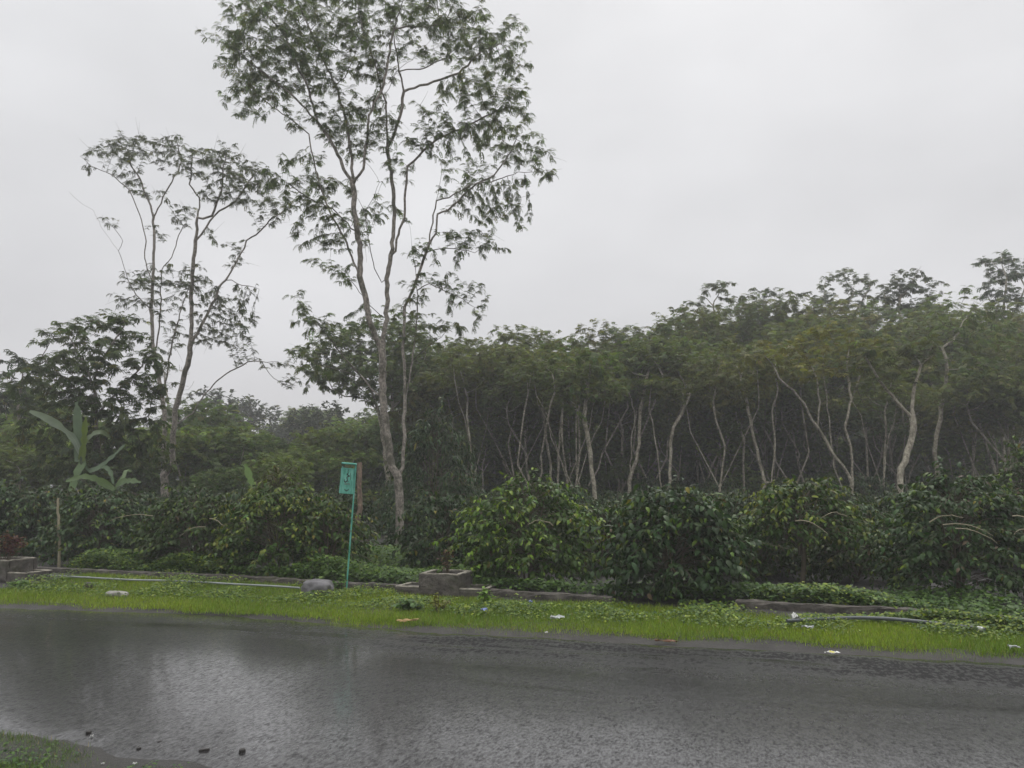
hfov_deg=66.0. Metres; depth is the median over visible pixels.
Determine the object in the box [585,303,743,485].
forest tree
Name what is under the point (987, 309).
forest tree
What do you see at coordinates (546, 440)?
shade tree
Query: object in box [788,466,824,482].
coffee bush
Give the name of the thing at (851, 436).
coffee bush
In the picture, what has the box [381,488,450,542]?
coffee bush
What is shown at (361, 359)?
shade tree
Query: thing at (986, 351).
forest tree
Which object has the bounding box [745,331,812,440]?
slim tree
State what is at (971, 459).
slim tree
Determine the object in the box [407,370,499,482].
slim tree
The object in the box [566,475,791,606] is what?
coffee bush
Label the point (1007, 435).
forest tree
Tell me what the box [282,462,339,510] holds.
tree
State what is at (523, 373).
slim tree
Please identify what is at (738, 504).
coffee bush
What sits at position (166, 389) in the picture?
bare tree
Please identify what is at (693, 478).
coffee bush
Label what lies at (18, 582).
weed
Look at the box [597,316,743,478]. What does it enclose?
forest tree
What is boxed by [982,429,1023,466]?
tree
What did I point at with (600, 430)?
tree
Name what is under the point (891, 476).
coffee bush
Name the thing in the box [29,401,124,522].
banana plant
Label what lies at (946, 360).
shade tree
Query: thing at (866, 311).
forest tree
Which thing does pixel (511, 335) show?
forest tree
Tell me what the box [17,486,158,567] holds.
coffee bush
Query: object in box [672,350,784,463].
forest tree
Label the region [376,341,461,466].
forest tree
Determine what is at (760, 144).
sky
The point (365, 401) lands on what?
forest tree
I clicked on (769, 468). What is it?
coffee bush
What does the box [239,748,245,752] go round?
clod
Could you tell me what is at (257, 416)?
round tree
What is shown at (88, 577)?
water pipe
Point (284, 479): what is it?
feathery shrub
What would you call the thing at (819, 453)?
tree
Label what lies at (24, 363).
slender tree
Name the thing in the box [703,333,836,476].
forest tree
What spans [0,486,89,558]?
coffee bush
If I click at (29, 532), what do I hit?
coffee bush
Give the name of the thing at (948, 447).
tree
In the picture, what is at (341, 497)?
coffee bush
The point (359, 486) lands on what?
dead trunk
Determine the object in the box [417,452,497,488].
tree
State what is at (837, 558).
coffee bush
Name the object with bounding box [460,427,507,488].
forest tree
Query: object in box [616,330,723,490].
slim tree
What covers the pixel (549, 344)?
slim tree
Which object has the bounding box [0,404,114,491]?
tree
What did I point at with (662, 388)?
shade tree
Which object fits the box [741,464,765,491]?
coffee bush
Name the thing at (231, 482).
tree
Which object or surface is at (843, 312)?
forest tree
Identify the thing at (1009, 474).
coffee bush
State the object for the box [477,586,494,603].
weed
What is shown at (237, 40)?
tall tree
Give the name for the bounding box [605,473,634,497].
coffee bush
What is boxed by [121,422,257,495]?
tree
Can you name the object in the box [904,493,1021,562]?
coffee bush
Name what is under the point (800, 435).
tree
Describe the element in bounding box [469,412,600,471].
tree
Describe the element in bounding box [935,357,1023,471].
forest tree
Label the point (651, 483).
coffee bush
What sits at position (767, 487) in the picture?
coffee bush
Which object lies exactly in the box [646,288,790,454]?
forest tree
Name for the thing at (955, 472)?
coffee bush
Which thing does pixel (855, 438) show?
tree
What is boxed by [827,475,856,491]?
coffee bush
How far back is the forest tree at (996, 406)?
27.95 m
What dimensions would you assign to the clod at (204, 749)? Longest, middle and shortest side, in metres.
0.069 x 0.027 x 0.021 m
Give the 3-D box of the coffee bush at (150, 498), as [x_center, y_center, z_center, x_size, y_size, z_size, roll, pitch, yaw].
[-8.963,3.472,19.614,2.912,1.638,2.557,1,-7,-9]
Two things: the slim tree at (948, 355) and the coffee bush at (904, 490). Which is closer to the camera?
the coffee bush at (904, 490)
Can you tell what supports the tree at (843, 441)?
on the ground at (100, 757)
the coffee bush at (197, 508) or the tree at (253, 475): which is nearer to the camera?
the coffee bush at (197, 508)
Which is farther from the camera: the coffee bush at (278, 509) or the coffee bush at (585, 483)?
the coffee bush at (585, 483)
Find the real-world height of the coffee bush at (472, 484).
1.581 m
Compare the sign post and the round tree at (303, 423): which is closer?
the sign post
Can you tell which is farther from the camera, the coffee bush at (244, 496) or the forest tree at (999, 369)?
the forest tree at (999, 369)
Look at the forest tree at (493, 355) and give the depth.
31.97 m
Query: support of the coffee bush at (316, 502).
on the ground at (100, 757)
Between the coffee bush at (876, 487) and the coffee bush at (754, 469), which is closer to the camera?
the coffee bush at (876, 487)
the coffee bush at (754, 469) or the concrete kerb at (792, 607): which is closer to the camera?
the concrete kerb at (792, 607)
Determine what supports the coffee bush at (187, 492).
on the ground at (100, 757)
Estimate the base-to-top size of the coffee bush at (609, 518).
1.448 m
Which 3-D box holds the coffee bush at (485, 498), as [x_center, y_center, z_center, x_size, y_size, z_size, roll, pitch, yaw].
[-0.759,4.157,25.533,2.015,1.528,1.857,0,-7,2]
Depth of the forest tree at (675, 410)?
32.64 m
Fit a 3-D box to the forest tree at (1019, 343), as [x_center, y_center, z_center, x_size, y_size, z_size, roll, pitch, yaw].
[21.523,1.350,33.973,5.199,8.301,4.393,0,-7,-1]
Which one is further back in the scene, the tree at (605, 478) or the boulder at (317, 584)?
the tree at (605, 478)
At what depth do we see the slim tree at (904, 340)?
34.98 m
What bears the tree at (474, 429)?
on the ground at (100, 757)
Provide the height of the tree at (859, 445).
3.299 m
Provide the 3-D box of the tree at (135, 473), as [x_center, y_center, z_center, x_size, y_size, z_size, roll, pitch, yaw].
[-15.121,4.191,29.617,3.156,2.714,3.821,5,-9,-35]
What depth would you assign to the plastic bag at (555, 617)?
9.74 m
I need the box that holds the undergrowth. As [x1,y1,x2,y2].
[0,532,1023,767]
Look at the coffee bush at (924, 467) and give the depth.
41.71 m
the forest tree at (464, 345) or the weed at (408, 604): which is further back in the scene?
the forest tree at (464, 345)
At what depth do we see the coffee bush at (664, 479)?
33.16 m
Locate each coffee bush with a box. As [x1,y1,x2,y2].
[0,476,49,556]
[0,485,100,557]
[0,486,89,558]
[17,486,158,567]
[42,479,144,554]
[86,490,208,554]
[110,484,280,572]
[137,483,221,552]
[186,489,256,549]
[203,481,373,575]
[214,483,289,553]
[257,490,345,550]
[277,493,387,578]
[293,484,381,547]
[363,495,394,535]
[365,475,402,511]
[369,478,422,518]
[380,496,445,547]
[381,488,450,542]
[388,488,506,569]
[429,467,620,584]
[434,498,561,572]
[443,483,488,521]
[460,490,499,522]
[468,495,493,506]
[483,467,511,484]
[484,476,510,492]
[487,476,526,494]
[493,491,545,537]
[516,481,610,561]
[547,500,673,571]
[549,493,600,531]
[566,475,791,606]
[571,476,608,497]
[580,490,608,501]
[590,483,690,564]
[597,491,629,504]
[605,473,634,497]
[623,475,663,497]
[632,467,663,491]
[655,472,687,502]
[662,492,741,563]
[663,485,685,494]
[679,465,719,489]
[690,514,824,582]
[692,478,728,493]
[700,489,806,574]
[701,480,745,494]
[714,487,747,509]
[732,474,890,583]
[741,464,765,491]
[752,478,785,492]
[754,480,798,496]
[760,475,795,486]
[763,502,835,570]
[765,462,786,476]
[784,521,911,585]
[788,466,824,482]
[798,471,847,492]
[807,482,868,551]
[820,501,940,575]
[826,428,859,454]
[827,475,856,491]
[834,491,867,505]
[839,465,881,482]
[843,471,896,502]
[850,456,1023,602]
[853,480,893,496]
[855,495,879,506]
[863,488,969,568]
[879,470,917,491]
[892,483,950,526]
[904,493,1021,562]
[905,464,930,483]
[906,471,934,485]
[908,461,947,481]
[946,464,963,479]
[948,491,1023,568]
[950,463,992,476]
[976,436,1023,568]
[986,478,1022,498]
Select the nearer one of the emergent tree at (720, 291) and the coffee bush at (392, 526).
the coffee bush at (392, 526)
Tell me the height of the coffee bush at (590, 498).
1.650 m
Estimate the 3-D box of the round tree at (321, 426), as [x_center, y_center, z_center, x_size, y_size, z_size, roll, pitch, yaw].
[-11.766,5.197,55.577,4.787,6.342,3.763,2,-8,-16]
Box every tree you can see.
[0,308,180,491]
[0,349,57,490]
[0,381,75,481]
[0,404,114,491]
[0,419,141,495]
[0,443,76,516]
[64,460,158,522]
[70,418,181,515]
[71,117,312,499]
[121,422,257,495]
[145,433,223,496]
[147,396,282,485]
[151,360,193,423]
[170,422,305,488]
[182,467,253,498]
[186,385,286,433]
[191,423,279,490]
[194,0,566,545]
[231,461,301,489]
[243,450,318,489]
[249,442,328,466]
[258,418,304,443]
[272,444,387,501]
[278,406,343,442]
[279,400,349,442]
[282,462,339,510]
[289,305,464,486]
[289,424,370,492]
[307,418,421,506]
[315,414,367,432]
[324,416,428,491]
[345,450,381,485]
[352,412,377,422]
[359,374,465,468]
[362,407,447,467]
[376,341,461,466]
[388,377,519,475]
[389,408,469,479]
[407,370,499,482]
[412,337,511,485]
[414,335,512,473]
[414,418,517,493]
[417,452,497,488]
[447,339,557,487]
[455,427,531,472]
[458,348,550,479]
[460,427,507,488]
[462,374,582,485]
[463,324,601,473]
[464,414,577,484]
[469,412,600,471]
[474,355,570,484]
[502,347,593,488]
[503,431,624,498]
[510,339,600,487]
[513,361,642,478]
[514,336,599,489]
[534,359,647,491]
[537,360,629,486]
[541,347,626,503]
[552,423,625,482]
[558,336,607,458]
[567,318,669,441]
[571,433,655,492]
[579,376,665,493]
[581,403,671,466]
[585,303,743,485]
[591,333,694,492]
[592,393,650,470]
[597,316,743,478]
[597,335,689,496]
[597,375,686,480]
[598,404,673,465]
[605,420,686,482]
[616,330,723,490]
[630,350,711,489]
[641,410,714,485]
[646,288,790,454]
[648,330,706,482]
[652,372,769,482]
[660,339,778,491]
[661,444,741,486]
[664,339,731,481]
[664,414,828,478]
[668,419,780,494]
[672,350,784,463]
[683,280,757,452]
[696,369,816,480]
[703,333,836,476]
[703,357,805,489]
[703,381,779,493]
[714,380,769,468]
[723,290,851,442]
[724,314,863,447]
[730,344,837,485]
[732,320,890,493]
[735,358,825,466]
[739,287,812,446]
[744,400,844,466]
[744,429,819,477]
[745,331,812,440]
[754,365,839,482]
[771,381,886,488]
[773,317,874,468]
[782,438,856,484]
[784,295,892,455]
[784,330,890,474]
[808,267,877,468]
[809,354,914,477]
[817,311,945,471]
[825,388,908,476]
[830,377,945,490]
[834,291,958,469]
[834,404,918,459]
[836,434,928,484]
[838,359,940,489]
[839,330,942,493]
[842,428,889,457]
[854,296,1000,475]
[858,334,910,493]
[868,268,949,472]
[872,390,971,478]
[895,297,1023,460]
[895,357,969,473]
[895,427,1007,488]
[905,376,1022,485]
[908,285,1023,477]
[910,354,971,474]
[912,333,1023,472]
[918,363,1023,482]
[923,312,1023,428]
[924,360,1023,474]
[934,372,985,482]
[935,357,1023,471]
[936,320,1023,471]
[940,439,1014,482]
[944,360,1018,480]
[970,249,1023,424]
[970,335,1023,480]
[972,376,1023,432]
[977,421,1023,467]
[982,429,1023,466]
[982,434,997,470]
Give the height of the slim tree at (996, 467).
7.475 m
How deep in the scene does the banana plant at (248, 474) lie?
20.96 m
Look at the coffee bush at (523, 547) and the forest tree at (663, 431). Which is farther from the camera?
the forest tree at (663, 431)
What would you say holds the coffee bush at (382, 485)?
on the ground at (100, 757)
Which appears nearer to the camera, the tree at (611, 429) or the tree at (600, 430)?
the tree at (600, 430)
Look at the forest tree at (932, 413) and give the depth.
31.13 m
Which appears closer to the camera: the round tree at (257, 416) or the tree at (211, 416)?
the tree at (211, 416)
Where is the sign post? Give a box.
[339,462,356,587]
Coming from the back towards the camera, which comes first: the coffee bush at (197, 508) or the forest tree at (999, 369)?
the forest tree at (999, 369)
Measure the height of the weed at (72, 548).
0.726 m
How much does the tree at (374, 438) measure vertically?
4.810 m
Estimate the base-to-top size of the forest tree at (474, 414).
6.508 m
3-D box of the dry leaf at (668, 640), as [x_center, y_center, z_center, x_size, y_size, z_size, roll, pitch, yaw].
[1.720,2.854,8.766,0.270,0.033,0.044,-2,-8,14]
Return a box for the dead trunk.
[347,462,362,547]
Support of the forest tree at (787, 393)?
on the ground at (100, 757)
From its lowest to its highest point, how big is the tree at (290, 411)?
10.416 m
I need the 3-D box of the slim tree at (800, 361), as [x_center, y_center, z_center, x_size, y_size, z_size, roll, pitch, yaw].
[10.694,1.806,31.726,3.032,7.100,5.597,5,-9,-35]
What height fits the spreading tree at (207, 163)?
15.367 m
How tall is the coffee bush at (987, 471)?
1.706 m
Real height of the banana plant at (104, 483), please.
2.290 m
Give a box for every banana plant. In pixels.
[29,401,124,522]
[65,465,140,542]
[244,464,254,487]
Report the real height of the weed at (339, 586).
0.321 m
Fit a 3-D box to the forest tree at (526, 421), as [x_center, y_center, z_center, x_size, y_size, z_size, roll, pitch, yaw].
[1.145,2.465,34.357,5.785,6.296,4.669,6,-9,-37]
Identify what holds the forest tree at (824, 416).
on the ground at (100, 757)
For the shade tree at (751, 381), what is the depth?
28.06 m
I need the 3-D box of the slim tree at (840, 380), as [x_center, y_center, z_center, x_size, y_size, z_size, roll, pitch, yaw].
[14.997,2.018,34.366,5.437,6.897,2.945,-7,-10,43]
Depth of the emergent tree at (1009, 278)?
43.38 m
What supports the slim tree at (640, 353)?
on the ground at (100, 757)
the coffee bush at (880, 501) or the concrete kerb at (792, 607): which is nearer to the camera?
the concrete kerb at (792, 607)
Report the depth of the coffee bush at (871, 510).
15.30 m
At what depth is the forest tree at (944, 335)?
35.63 m
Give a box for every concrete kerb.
[37,566,613,603]
[735,599,1017,619]
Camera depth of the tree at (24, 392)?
37.03 m
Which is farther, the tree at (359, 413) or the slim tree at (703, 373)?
the tree at (359, 413)
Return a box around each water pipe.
[47,575,300,588]
[786,616,985,631]
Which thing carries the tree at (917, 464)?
on the ground at (100, 757)
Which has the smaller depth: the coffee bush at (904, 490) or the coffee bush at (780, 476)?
the coffee bush at (904, 490)
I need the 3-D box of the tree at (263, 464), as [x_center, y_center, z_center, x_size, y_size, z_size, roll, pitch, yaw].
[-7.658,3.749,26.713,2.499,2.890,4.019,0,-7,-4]
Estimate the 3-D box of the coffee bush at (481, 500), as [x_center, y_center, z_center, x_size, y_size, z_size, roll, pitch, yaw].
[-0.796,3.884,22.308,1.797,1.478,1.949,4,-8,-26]
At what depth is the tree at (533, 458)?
32.71 m
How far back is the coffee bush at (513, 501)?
20.59 m
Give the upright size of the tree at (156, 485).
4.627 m
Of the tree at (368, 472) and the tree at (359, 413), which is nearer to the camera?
the tree at (368, 472)
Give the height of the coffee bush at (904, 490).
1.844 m
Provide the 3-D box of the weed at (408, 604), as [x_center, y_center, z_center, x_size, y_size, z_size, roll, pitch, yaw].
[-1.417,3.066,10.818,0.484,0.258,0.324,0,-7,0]
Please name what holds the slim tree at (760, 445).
on the ground at (100, 757)
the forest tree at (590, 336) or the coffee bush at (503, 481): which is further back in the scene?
the forest tree at (590, 336)
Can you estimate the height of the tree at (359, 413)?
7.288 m
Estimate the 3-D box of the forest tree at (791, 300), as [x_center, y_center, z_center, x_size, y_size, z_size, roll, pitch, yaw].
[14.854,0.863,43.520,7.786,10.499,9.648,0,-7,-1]
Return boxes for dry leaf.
[396,618,418,621]
[655,639,678,641]
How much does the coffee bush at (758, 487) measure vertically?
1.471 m
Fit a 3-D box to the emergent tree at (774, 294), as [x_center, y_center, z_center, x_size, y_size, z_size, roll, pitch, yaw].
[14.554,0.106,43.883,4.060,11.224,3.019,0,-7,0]
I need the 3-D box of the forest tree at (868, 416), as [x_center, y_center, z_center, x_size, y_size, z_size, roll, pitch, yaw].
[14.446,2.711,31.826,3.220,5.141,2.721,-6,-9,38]
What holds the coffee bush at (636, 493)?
on the ground at (100, 757)
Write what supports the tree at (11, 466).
on the ground at (100, 757)
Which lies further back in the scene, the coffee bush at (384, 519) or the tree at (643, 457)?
the tree at (643, 457)
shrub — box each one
[0,531,29,559]
[236,460,321,552]
[375,392,485,534]
[436,547,453,572]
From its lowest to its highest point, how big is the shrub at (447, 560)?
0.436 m
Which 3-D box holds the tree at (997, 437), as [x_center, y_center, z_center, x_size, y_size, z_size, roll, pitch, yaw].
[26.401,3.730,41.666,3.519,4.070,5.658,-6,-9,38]
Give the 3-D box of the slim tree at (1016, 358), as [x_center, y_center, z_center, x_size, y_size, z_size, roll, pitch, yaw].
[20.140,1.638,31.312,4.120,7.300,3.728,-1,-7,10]
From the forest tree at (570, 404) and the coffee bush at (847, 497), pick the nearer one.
the coffee bush at (847, 497)
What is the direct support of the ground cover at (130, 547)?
on the ground at (100, 757)
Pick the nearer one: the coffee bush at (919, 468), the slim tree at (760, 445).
the slim tree at (760, 445)
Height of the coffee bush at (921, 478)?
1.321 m
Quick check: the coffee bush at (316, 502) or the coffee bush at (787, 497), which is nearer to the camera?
the coffee bush at (787, 497)
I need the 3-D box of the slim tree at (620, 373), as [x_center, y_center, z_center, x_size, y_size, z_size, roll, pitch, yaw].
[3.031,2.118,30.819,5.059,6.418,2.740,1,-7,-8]
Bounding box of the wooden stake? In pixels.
[56,498,60,566]
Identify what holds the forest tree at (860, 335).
on the ground at (100, 757)
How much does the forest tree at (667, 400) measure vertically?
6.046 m
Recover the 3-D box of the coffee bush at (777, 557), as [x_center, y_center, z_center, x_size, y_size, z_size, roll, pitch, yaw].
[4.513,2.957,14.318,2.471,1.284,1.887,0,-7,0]
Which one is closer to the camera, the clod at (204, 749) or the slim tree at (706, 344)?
the clod at (204, 749)
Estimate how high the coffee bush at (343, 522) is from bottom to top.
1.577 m
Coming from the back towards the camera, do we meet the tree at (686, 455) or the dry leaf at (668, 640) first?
the tree at (686, 455)
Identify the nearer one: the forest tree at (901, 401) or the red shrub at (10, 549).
the red shrub at (10, 549)
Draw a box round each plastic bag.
[549,615,564,618]
[788,612,799,618]
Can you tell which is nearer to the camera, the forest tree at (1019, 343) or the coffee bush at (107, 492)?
the coffee bush at (107, 492)
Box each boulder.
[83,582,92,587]
[106,591,128,596]
[301,579,333,596]
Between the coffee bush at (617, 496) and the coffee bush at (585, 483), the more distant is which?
the coffee bush at (585, 483)
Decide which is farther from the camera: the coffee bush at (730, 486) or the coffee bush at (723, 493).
the coffee bush at (730, 486)
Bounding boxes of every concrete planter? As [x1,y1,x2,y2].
[0,556,52,582]
[395,569,495,597]
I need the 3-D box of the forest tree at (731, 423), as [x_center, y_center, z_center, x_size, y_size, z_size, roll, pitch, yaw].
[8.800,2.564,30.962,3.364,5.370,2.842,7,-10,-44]
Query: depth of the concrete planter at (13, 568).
14.20 m
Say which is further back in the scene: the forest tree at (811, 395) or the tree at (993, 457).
the tree at (993, 457)
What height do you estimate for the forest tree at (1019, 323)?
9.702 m
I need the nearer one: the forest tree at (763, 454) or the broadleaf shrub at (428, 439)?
the broadleaf shrub at (428, 439)
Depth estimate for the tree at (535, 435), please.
33.76 m
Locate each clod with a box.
[199,748,209,751]
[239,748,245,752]
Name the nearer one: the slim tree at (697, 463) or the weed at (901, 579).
the weed at (901, 579)
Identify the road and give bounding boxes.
[0,608,1023,767]
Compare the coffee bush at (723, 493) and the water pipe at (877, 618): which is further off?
the coffee bush at (723, 493)
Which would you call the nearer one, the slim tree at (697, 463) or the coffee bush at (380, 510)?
the coffee bush at (380, 510)
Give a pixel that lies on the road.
(266, 693)
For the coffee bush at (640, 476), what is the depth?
35.97 m
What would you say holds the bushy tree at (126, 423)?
on the ground at (100, 757)
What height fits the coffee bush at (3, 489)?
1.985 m
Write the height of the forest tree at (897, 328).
8.745 m
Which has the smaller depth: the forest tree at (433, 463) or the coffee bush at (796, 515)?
the coffee bush at (796, 515)
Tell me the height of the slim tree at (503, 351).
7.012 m
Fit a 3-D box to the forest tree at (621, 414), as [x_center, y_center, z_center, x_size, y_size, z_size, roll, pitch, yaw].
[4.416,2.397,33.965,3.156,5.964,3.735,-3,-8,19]
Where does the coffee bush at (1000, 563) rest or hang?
on the ground at (100, 757)
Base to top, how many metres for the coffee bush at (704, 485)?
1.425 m
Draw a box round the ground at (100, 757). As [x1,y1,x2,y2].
[0,455,1023,767]
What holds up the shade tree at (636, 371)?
on the ground at (100, 757)
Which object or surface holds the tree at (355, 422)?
on the ground at (100, 757)
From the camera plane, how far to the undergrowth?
11.33 m
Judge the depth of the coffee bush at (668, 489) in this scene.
27.70 m
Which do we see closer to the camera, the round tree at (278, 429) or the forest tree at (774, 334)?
the forest tree at (774, 334)
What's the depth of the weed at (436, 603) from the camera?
10.69 m
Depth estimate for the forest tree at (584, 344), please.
37.23 m
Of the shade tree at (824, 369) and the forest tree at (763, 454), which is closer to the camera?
the shade tree at (824, 369)
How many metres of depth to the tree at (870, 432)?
51.65 m
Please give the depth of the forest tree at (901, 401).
32.83 m
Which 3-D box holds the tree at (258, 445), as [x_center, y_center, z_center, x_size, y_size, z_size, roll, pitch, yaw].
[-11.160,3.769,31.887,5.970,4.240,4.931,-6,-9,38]
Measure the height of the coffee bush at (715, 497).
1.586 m
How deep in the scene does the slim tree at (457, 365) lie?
30.63 m
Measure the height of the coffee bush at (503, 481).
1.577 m
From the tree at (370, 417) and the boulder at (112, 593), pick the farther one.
the tree at (370, 417)
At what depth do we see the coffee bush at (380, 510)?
24.90 m
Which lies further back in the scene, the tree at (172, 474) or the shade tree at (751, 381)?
the tree at (172, 474)
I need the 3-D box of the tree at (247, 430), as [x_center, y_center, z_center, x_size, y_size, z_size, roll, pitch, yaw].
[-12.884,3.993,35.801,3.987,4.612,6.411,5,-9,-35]
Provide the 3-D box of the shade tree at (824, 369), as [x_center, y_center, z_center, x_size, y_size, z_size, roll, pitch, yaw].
[10.231,1.359,27.238,5.909,7.321,2.887,2,-8,-15]
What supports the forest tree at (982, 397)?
on the ground at (100, 757)
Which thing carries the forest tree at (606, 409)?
on the ground at (100, 757)
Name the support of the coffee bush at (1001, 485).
on the ground at (100, 757)
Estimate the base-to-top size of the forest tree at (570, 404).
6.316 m
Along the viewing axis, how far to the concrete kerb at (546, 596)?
13.03 m
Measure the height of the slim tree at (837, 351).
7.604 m
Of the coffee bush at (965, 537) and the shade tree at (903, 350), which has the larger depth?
the shade tree at (903, 350)
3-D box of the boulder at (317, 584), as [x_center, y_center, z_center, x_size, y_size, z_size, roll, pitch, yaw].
[-3.042,3.206,12.350,0.524,0.306,0.354,-6,-9,16]
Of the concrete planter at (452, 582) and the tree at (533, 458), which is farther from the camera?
the tree at (533, 458)
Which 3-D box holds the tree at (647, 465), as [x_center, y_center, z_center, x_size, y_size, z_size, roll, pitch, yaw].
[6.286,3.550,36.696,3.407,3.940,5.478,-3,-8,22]
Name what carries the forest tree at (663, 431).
on the ground at (100, 757)
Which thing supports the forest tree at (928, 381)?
on the ground at (100, 757)
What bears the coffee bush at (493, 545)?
on the ground at (100, 757)
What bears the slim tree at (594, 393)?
on the ground at (100, 757)
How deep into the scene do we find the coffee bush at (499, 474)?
35.62 m
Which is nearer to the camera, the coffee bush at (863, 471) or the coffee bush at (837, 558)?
the coffee bush at (837, 558)
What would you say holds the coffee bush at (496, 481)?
on the ground at (100, 757)
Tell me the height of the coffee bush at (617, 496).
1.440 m
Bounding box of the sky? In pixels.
[0,0,1023,487]
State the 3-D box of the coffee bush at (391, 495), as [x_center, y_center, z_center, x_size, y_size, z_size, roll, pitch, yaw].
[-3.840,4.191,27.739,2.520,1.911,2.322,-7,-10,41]
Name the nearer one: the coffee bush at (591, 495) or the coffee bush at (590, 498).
the coffee bush at (590, 498)
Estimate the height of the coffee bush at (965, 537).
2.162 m
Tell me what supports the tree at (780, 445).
on the ground at (100, 757)
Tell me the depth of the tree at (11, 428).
29.17 m
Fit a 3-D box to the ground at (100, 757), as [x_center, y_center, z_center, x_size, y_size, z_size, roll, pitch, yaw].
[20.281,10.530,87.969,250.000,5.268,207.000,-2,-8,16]
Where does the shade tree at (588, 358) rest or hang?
on the ground at (100, 757)
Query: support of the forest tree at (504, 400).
on the ground at (100, 757)
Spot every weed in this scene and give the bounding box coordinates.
[7,579,29,588]
[57,535,85,563]
[332,574,346,590]
[391,597,424,611]
[430,592,455,612]
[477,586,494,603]
[887,574,908,589]
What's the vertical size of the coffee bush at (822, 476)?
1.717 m
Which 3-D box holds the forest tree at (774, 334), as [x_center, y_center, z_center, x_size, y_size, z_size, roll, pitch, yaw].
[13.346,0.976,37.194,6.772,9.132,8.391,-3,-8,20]
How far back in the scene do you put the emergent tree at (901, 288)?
43.09 m
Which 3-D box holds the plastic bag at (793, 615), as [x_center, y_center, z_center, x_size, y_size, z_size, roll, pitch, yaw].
[3.457,2.842,9.667,0.106,0.087,0.129,4,-8,-28]
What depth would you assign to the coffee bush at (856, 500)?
23.04 m
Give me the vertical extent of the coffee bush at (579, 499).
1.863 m
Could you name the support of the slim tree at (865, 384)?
on the ground at (100, 757)
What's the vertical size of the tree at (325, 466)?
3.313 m
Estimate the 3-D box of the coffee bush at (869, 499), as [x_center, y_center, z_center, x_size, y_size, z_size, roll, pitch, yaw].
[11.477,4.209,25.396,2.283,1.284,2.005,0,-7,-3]
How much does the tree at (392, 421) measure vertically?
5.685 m
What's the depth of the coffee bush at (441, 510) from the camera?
15.29 m
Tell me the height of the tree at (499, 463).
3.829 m
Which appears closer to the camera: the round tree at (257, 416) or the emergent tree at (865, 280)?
the emergent tree at (865, 280)
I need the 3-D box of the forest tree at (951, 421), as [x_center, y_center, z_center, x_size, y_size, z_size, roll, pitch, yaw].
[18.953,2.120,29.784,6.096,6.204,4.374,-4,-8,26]
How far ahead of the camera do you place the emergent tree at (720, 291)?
44.37 m
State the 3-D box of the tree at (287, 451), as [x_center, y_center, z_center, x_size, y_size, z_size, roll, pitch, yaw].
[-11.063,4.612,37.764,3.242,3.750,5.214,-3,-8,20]
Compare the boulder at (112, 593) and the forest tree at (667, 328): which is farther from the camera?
the forest tree at (667, 328)
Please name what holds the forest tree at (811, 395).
on the ground at (100, 757)
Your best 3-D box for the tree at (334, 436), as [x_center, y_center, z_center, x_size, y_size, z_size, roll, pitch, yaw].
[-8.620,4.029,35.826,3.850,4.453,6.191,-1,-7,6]
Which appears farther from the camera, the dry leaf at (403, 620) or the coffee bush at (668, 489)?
the coffee bush at (668, 489)
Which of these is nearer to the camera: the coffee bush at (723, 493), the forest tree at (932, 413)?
the coffee bush at (723, 493)
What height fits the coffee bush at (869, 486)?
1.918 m
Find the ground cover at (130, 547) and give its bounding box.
[1,466,880,565]
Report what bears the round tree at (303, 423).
on the ground at (100, 757)
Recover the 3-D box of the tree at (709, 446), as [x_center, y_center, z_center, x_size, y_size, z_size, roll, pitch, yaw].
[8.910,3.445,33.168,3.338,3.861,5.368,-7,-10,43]
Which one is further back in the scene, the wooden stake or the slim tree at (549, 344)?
the slim tree at (549, 344)
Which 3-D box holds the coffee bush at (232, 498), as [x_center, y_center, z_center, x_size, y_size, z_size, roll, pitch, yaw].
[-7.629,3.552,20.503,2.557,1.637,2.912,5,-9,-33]

